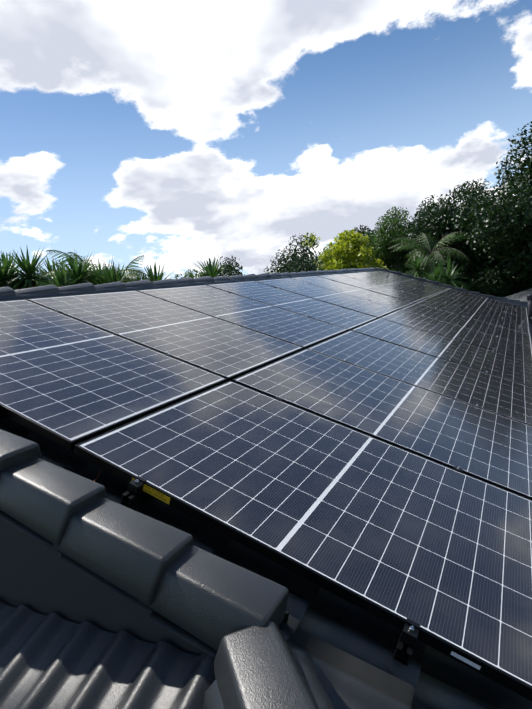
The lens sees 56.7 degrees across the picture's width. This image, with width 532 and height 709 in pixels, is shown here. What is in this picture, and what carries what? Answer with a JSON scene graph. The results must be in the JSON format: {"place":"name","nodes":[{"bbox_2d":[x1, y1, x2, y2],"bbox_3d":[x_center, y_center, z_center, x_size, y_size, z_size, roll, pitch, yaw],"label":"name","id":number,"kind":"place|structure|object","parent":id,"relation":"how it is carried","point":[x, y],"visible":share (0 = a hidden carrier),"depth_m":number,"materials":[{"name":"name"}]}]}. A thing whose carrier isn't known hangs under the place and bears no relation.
{"place":"outdoors","nodes":[
{"label":"outdoors","id":0,"kind":"place"},
{"bbox_2d":[42,250,149,284],"bbox_3d":[-4.135,0.438,13.389,2.920,6.476,2.843,-5,8,28],"label":"palm","id":1,"kind":"object","parent":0,"point":[90,264],"depth_m":12.54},
{"bbox_2d":[96,255,145,282],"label":"palm","id":2,"kind":"object","parent":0,"point":[131,268],"depth_m":13.66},
{"bbox_2d":[0,0,531,279],"label":"sky","id":3,"kind":"structure","parent":0,"point":[176,134],"materials":[{"name":"blue"}]},
{"bbox_2d":[388,232,473,276],"bbox_3d":[7.449,-2.150,21.377,3.543,6.441,3.201,-5,8,28],"label":"palm","id":4,"kind":"object","parent":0,"point":[418,248],"depth_m":20.95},
{"bbox_2d":[405,207,474,266],"bbox_3d":[9.453,-3.567,24.865,4.468,7.837,5.048,-5,8,28],"label":"tree","id":5,"kind":"object","parent":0,"point":[426,245],"depth_m":24.62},
{"bbox_2d":[507,288,531,300],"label":"shed roof","id":6,"kind":"structure","parent":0,"point":[521,296],"depth_m":18.53,"materials":[{"name":"grey metal"}]},
{"label":"ground","id":7,"kind":"structure","parent":0,"visible":0},
{"bbox_2d":[0,254,42,289],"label":"yucca","id":8,"kind":"object","parent":7,"relation":"on","point":[4,273],"visible":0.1,"depth_m":11.40,"materials":[{"name":"green plant"}]},
{"bbox_2d":[0,249,44,285],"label":"yucca","id":9,"kind":"object","parent":7,"relation":"on","point":[2,256],"depth_m":12.19,"materials":[{"name":"green plant"}]},
{"bbox_2d":[0,247,54,289],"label":"yucca","id":10,"kind":"object","parent":7,"relation":"on","point":[27,267],"depth_m":11.25,"materials":[{"name":"green plant"}]},
{"bbox_2d":[33,261,65,281],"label":"tree","id":11,"kind":"object","parent":7,"relation":"on","point":[52,268],"depth_m":41.80,"materials":[{"name":"green plant"}]},
{"bbox_2d":[36,254,64,282],"bbox_3d":[-5.487,0.411,13.983,2.748,6.754,2.870,-5,8,28],"label":"yucca","id":12,"kind":"object","parent":7,"relation":"on","point":[48,266],"visible":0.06,"depth_m":13.75,"materials":[{"name":"green plant"}]},
{"bbox_2d":[33,258,98,286],"bbox_3d":[-4.639,-0.998,11.251,3.237,2.353,2.099,-8,7,1],"label":"yucca","id":13,"kind":"object","parent":7,"relation":"on","point":[59,279],"visible":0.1,"depth_m":10.92,"materials":[{"name":"green plant"}]},
{"bbox_2d":[40,249,133,285],"bbox_3d":[-3.794,0.568,12.059,2.248,6.422,2.690,-5,8,28],"label":"yucca","id":14,"kind":"object","parent":7,"relation":"on","point":[82,271],"visible":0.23,"depth_m":11.57,"materials":[{"name":"green plant"}]},
{"bbox_2d":[78,262,112,284],"bbox_3d":[-4.554,-1.477,12.826,3.162,2.403,1.985,3,13,59],"label":"yucca","id":15,"kind":"object","parent":7,"relation":"on","point":[98,276],"visible":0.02,"depth_m":12.03,"materials":[{"name":"green plant"}]},
{"bbox_2d":[83,259,159,282],"bbox_3d":[-3.756,0.545,12.784,2.891,6.291,3.942,-5,8,28],"label":"yucca","id":16,"kind":"object","parent":7,"relation":"on","point":[109,272],"visible":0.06,"depth_m":12.87,"materials":[{"name":"green plant"}]},
{"bbox_2d":[125,273,145,280],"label":"tree","id":17,"kind":"object","parent":7,"relation":"on","point":[136,277],"visible":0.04,"depth_m":63.05,"materials":[{"name":"green plant"}]},
{"bbox_2d":[135,262,173,281],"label":"yucca","id":18,"kind":"object","parent":7,"relation":"on","point":[153,277],"visible":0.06,"depth_m":13.54,"materials":[{"name":"green plant"}]},
{"bbox_2d":[173,268,202,279],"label":"shrub","id":19,"kind":"object","parent":7,"relation":"on","point":[190,274],"visible":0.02,"depth_m":48.84,"materials":[{"name":"green plant"}]},
{"bbox_2d":[195,255,229,277],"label":"yucca","id":20,"kind":"object","parent":7,"relation":"on","point":[212,270],"visible":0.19,"depth_m":14.47,"materials":[{"name":"green plant"}]},
{"bbox_2d":[218,256,279,276],"bbox_3d":[-1.709,-0.641,19.043,5.859,6.480,6.771,-5,8,28],"label":"shrub","id":21,"kind":"object","parent":7,"relation":"on","point":[267,268],"depth_m":21.03,"materials":[{"name":"green plant"}]},
{"bbox_2d":[200,246,323,276],"bbox_3d":[0.467,-1.083,20.482,6.202,6.369,5.329,-5,8,28],"label":"tree","id":22,"kind":"object","parent":7,"relation":"on","point":[233,271],"visible":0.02,"depth_m":19.47,"materials":[{"name":"green plant"}]},
{"bbox_2d":[272,252,315,271],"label":"tree","id":23,"kind":"object","parent":7,"relation":"on","point":[285,263],"depth_m":22.79,"materials":[{"name":"green plant"}]},
{"bbox_2d":[286,233,320,272],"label":"tree","id":24,"kind":"object","parent":7,"relation":"on","point":[306,255],"depth_m":16.49,"materials":[{"name":"green plant"}]},
{"bbox_2d":[313,246,329,263],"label":"tree","id":25,"kind":"object","parent":7,"relation":"on","point":[315,255],"visible":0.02,"depth_m":32.94,"materials":[{"name":"green plant"}]},
{"bbox_2d":[300,229,387,270],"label":"yellow tree","id":26,"kind":"object","parent":7,"relation":"on","point":[344,247],"depth_m":27.28,"materials":[{"name":"plant"}]},
{"bbox_2d":[333,225,404,267],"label":"tree","id":27,"kind":"object","parent":7,"relation":"on","point":[363,230],"depth_m":31.91,"materials":[{"name":"green plant"}]},
{"bbox_2d":[342,207,442,276],"bbox_3d":[8.089,-4.377,29.940,6.193,8.482,7.132,-5,8,28],"label":"tree","id":28,"kind":"object","parent":7,"relation":"on","point":[380,246],"depth_m":28.55,"materials":[{"name":"green plant"}]},
{"bbox_2d":[364,206,446,269],"bbox_3d":[10.258,-5.007,31.444,7.682,8.766,7.370,-5,8,28],"label":"tree","id":29,"kind":"object","parent":7,"relation":"on","point":[406,250],"depth_m":30.05,"materials":[{"name":"green plant"}]},
{"bbox_2d":[403,253,457,287],"bbox_3d":[6.755,-1.510,20.118,2.789,5.669,3.137,-5,8,28],"label":"yucca","id":30,"kind":"object","parent":7,"relation":"on","point":[418,265],"depth_m":19.98,"materials":[{"name":"green plant"}]},
{"bbox_2d":[420,257,472,288],"bbox_3d":[6.559,-0.979,17.691,2.387,5.242,2.479,-5,8,28],"label":"yucca","id":31,"kind":"object","parent":7,"relation":"on","point":[448,274],"depth_m":17.15,"materials":[{"name":"green plant"}]},
{"bbox_2d":[412,190,497,253],"bbox_3d":[12.519,-6.102,34.017,7.192,9.708,8.007,-5,8,28],"label":"tree","id":32,"kind":"object","parent":7,"relation":"on","point":[420,209],"depth_m":32.60,"materials":[{"name":"green plant"}]},
{"bbox_2d":[403,175,528,281],"bbox_3d":[11.948,-5.222,24.088,10.511,10.407,8.138,-5,8,28],"label":"tree","id":33,"kind":"object","parent":7,"relation":"on","point":[434,219],"depth_m":22.59,"materials":[{"name":"green plant"}]},
{"bbox_2d":[451,177,502,222],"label":"tree","id":34,"kind":"object","parent":7,"relation":"on","point":[469,188],"depth_m":35.45,"materials":[{"name":"green plant"}]},
{"bbox_2d":[446,260,531,296],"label":"shrub","id":35,"kind":"object","parent":7,"relation":"on","point":[491,285],"depth_m":21.14,"materials":[{"name":"green plant"}]},
{"bbox_2d":[451,121,531,293],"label":"tree","id":36,"kind":"object","parent":7,"relation":"on","point":[498,228],"depth_m":19.34,"materials":[{"name":"green plant"}]},
{"bbox_3d":[0.543,2.215,8.202,9.347,2.458,15.904,-5,8,28],"label":"house","id":37,"kind":"object","parent":7,"relation":"on","visible":0},
{"bbox_2d":[0,601,215,708],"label":"roof tiles","id":38,"kind":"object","parent":37,"relation":"on","point":[51,660],"depth_m":1.36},
{"bbox_2d":[0,310,531,708],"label":"roof","id":39,"kind":"structure","parent":37,"relation":"on","point":[350,647],"depth_m":1.43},
{"bbox_2d":[0,299,226,449],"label":"solar panel","id":40,"kind":"object","parent":39,"relation":"on","point":[68,382],"visible":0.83,"depth_m":2.51,"materials":[{"name":"blue"}]},
{"bbox_2d":[0,429,288,650],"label":"verge capping","id":41,"kind":"object","parent":39,"relation":"on","point":[176,576],"visible":0.96,"depth_m":1.39,"materials":[{"name":"concrete"}]},
{"bbox_2d":[27,290,302,381],"bbox_3d":[-0.712,-0.210,3.706,1.722,0.036,1.134,20,18,23],"label":"solar panel","id":42,"kind":"object","parent":39,"relation":"on","point":[228,351],"visible":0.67,"depth_m":3.57,"materials":[{"name":"black"}]},
{"bbox_2d":[0,270,374,300],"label":"roof ridge","id":43,"kind":"structure","parent":39,"relation":"on","point":[31,296],"depth_m":5.00,"materials":[{"name":"concrete"}]},
{"bbox_2d":[0,267,373,295],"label":"ridge capping","id":44,"kind":"object","parent":43,"relation":"on","point":[6,291],"visible":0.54,"depth_m":5.02,"materials":[{"name":"tile"}]},
{"bbox_2d":[137,285,347,349],"bbox_3d":[-0.192,-0.404,4.721,1.722,0.038,1.134,20,18,23],"label":"solar panel","id":45,"kind":"object","parent":39,"relation":"on","point":[304,332],"visible":0.75,"depth_m":4.61,"materials":[{"name":"black"}]},
{"bbox_2d":[283,611,288,622],"bbox_3d":[-1.216,0.304,1.990,2.749,1.208,0.055,-5,8,28],"label":"verge capping bedding","id":46,"kind":"object","parent":39,"relation":"on","point":[285,619],"visible":0.02,"depth_m":1.44,"materials":[{"name":"concrete"}]},
{"bbox_2d":[207,281,377,330],"bbox_3d":[0.329,-0.597,5.730,1.722,0.036,1.134,20,18,23],"label":"solar panel","id":47,"kind":"object","parent":39,"relation":"on","point":[339,316],"visible":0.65,"depth_m":5.64,"materials":[{"name":"black"}]},
{"bbox_2d":[74,381,531,700],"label":"solar panel","id":48,"kind":"object","parent":39,"relation":"on","point":[397,537],"visible":1,"depth_m":1.81,"materials":[{"name":"blue"}]},
{"bbox_2d":[132,478,169,503],"bbox_3d":[-0.401,0.473,1.711,0.170,0.028,0.001,20,18,23],"label":"warning label","id":49,"kind":"object","parent":48,"relation":"attached to","point":[157,495],"visible":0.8,"depth_m":1.70,"materials":[{"name":"yellow"}]},
{"bbox_2d":[451,651,480,669],"bbox_3d":[0.525,0.806,1.299,0.075,0.012,0.001,20,18,23],"label":"label sticker","id":50,"kind":"object","parent":48,"relation":"attached to","point":[465,660],"visible":1,"depth_m":1.30,"materials":[{"name":"white"}]},
{"bbox_2d":[256,278,398,317],"bbox_3d":[0.851,-0.793,6.739,1.722,0.036,1.134,20,18,23],"label":"solar panel","id":51,"kind":"object","parent":39,"relation":"on","point":[361,305],"visible":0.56,"depth_m":6.66,"materials":[{"name":"black"}]},
{"bbox_2d":[292,276,413,309],"bbox_3d":[1.368,-0.986,7.755,1.722,0.037,1.134,20,18,23],"label":"solar panel","id":52,"kind":"object","parent":39,"relation":"on","point":[394,302],"visible":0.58,"depth_m":7.71,"materials":[{"name":"black"}]},
{"bbox_2d":[319,274,425,302],"bbox_3d":[1.888,-1.184,8.767,1.722,0.038,1.134,20,18,23],"label":"solar panel","id":53,"kind":"object","parent":39,"relation":"on","point":[395,293],"visible":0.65,"depth_m":8.70,"materials":[{"name":"black"}]},
{"bbox_2d":[232,349,531,499],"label":"solar panel","id":54,"kind":"object","parent":39,"relation":"on","point":[485,445],"visible":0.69,"depth_m":2.90,"materials":[{"name":"blue"}]},
{"bbox_2d":[340,273,435,297],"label":"solar panel","id":55,"kind":"object","parent":39,"relation":"on","point":[411,290],"visible":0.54,"depth_m":9.73,"materials":[{"name":"black"}]},
{"bbox_2d":[358,272,442,293],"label":"solar panel","id":56,"kind":"object","parent":39,"relation":"on","point":[404,283],"visible":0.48,"depth_m":10.76,"materials":[{"name":"black"}]},
{"bbox_2d":[371,271,449,290],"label":"solar panel","id":57,"kind":"object","parent":39,"relation":"on","point":[419,282],"visible":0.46,"depth_m":11.77,"materials":[{"name":"black"}]},
{"bbox_2d":[307,330,531,425],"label":"solar panel","id":58,"kind":"object","parent":39,"relation":"on","point":[491,393],"visible":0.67,"depth_m":3.95,"materials":[{"name":"black"}]},
{"bbox_2d":[351,318,531,386],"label":"solar panel","id":59,"kind":"object","parent":39,"relation":"on","point":[516,370],"visible":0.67,"depth_m":4.97,"materials":[{"name":"black"}]},
{"bbox_2d":[380,309,531,362],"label":"solar panel","id":60,"kind":"object","parent":39,"relation":"on","point":[520,351],"visible":0.79,"depth_m":6.00,"materials":[{"name":"black"}]},
{"bbox_2d":[401,303,531,345],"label":"solar panel","id":61,"kind":"object","parent":39,"relation":"on","point":[476,325],"visible":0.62,"depth_m":7.03,"materials":[{"name":"black"}]},
{"bbox_2d":[417,298,530,334],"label":"solar panel","id":62,"kind":"object","parent":39,"relation":"on","point":[493,320],"visible":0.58,"depth_m":8.05,"materials":[{"name":"black"}]},
{"bbox_2d":[428,294,528,325],"bbox_3d":[3.920,-0.834,9.104,1.722,0.036,1.134,20,18,23],"label":"solar panel","id":63,"kind":"object","parent":39,"relation":"on","point":[486,310],"visible":0.73,"depth_m":9.03,"materials":[{"name":"black"}]},
{"bbox_2d":[438,291,527,317],"bbox_3d":[4.439,-1.030,10.115,1.722,0.037,1.134,20,18,23],"label":"solar panel","id":64,"kind":"object","parent":39,"relation":"on","point":[486,304],"visible":0.65,"depth_m":10.07,"materials":[{"name":"black"}]},
{"bbox_2d":[445,288,527,312],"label":"solar panel","id":65,"kind":"object","parent":39,"relation":"on","point":[493,301],"visible":0.83,"depth_m":11.10,"materials":[{"name":"black"}]},
{"bbox_2d":[527,294,531,323],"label":"vent pipe","id":66,"kind":"object","parent":39,"relation":"attached to","point":[529,298],"visible":0.83,"depth_m":9.74,"materials":[{"name":"grey metal"}]},
{"bbox_3d":[4.172,-1.714,12.473,2.752,1.209,0.310,-5,8,28],"label":"verge capping bedding","id":67,"kind":"object","parent":39,"relation":"on","visible":0},
{"bbox_2d":[374,268,493,298],"bbox_3d":[4.166,-1.786,12.462,2.818,1.223,0.221,-5,8,28],"label":"verge capping","id":68,"kind":"object","parent":67,"relation":"on","point":[433,282],"visible":0.38,"depth_m":12.36,"materials":[{"name":"tile"}]},
{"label":"roof hooks","id":69,"kind":"object","parent":39,"relation":"on","visible":0},
{"bbox_2d":[121,491,150,507],"bbox_3d":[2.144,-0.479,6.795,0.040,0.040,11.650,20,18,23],"label":"mounting bracket","id":70,"kind":"object","parent":69,"relation":"on","point":[129,499],"visible":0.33,"depth_m":1.70,"materials":[{"name":"black metal"}]},
{"bbox_2d":[128,291,463,494],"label":"clamps","id":71,"kind":"object","parent":70,"relation":"on","point":[134,488],"visible":0.79,"depth_m":1.71,"materials":[{"name":"black metal"}]},
{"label":"roof hooks","id":72,"kind":"object","parent":39,"relation":"on","visible":0},
{"bbox_2d":[393,631,413,665],"bbox_3d":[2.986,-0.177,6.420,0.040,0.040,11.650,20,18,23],"label":"mounting bracket","id":73,"kind":"object","parent":72,"relation":"on","point":[403,653],"visible":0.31,"depth_m":1.32,"materials":[{"name":"black metal"}]},
{"bbox_2d":[400,302,506,647],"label":"clamps","id":74,"kind":"object","parent":73,"relation":"on","point":[408,637],"visible":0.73,"depth_m":1.33,"materials":[{"name":"black metal"}]},
{"bbox_2d":[409,306,505,631],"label":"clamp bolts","id":75,"kind":"object","parent":74,"relation":"attached to","point":[411,628],"visible":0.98,"depth_m":1.34,"materials":[{"name":"silver metal"}]},
{"bbox_2d":[203,650,334,708],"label":"hip capping bedding","id":76,"kind":"object","parent":37,"relation":"on","point":[212,698],"visible":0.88,"depth_m":1.16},
{"bbox_2d":[214,620,318,708],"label":"hip capping","id":77,"kind":"object","parent":76,"relation":"on","point":[256,667],"visible":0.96,"depth_m":1.10,"materials":[{"name":"tile"}]},
{"bbox_2d":[498,300,527,309],"bbox_3d":[7.116,-1.081,12.510,0.309,1.046,3.293,13,22,72],"label":"hip capping bedding","id":78,"kind":"object","parent":37,"relation":"on","point":[518,304],"visible":0.17,"depth_m":12.08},
{"bbox_2d":[493,297,527,305],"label":"roof ridge","id":79,"kind":"structure","parent":78,"relation":"on","point":[505,299],"depth_m":12.03,"materials":[{"name":"tile"}]},
{"bbox_3d":[-2.158,0.133,9.191,5.437,2.265,17.000,-5,8,28],"label":"roof face","id":80,"kind":"object","parent":37,"relation":"on","visible":0},
{"bbox_2d":[0,519,204,654],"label":"gablet wall","id":81,"kind":"structure","parent":80,"relation":"attached to","point":[37,576],"depth_m":1.55,"materials":[{"name":"black"}]}
]}

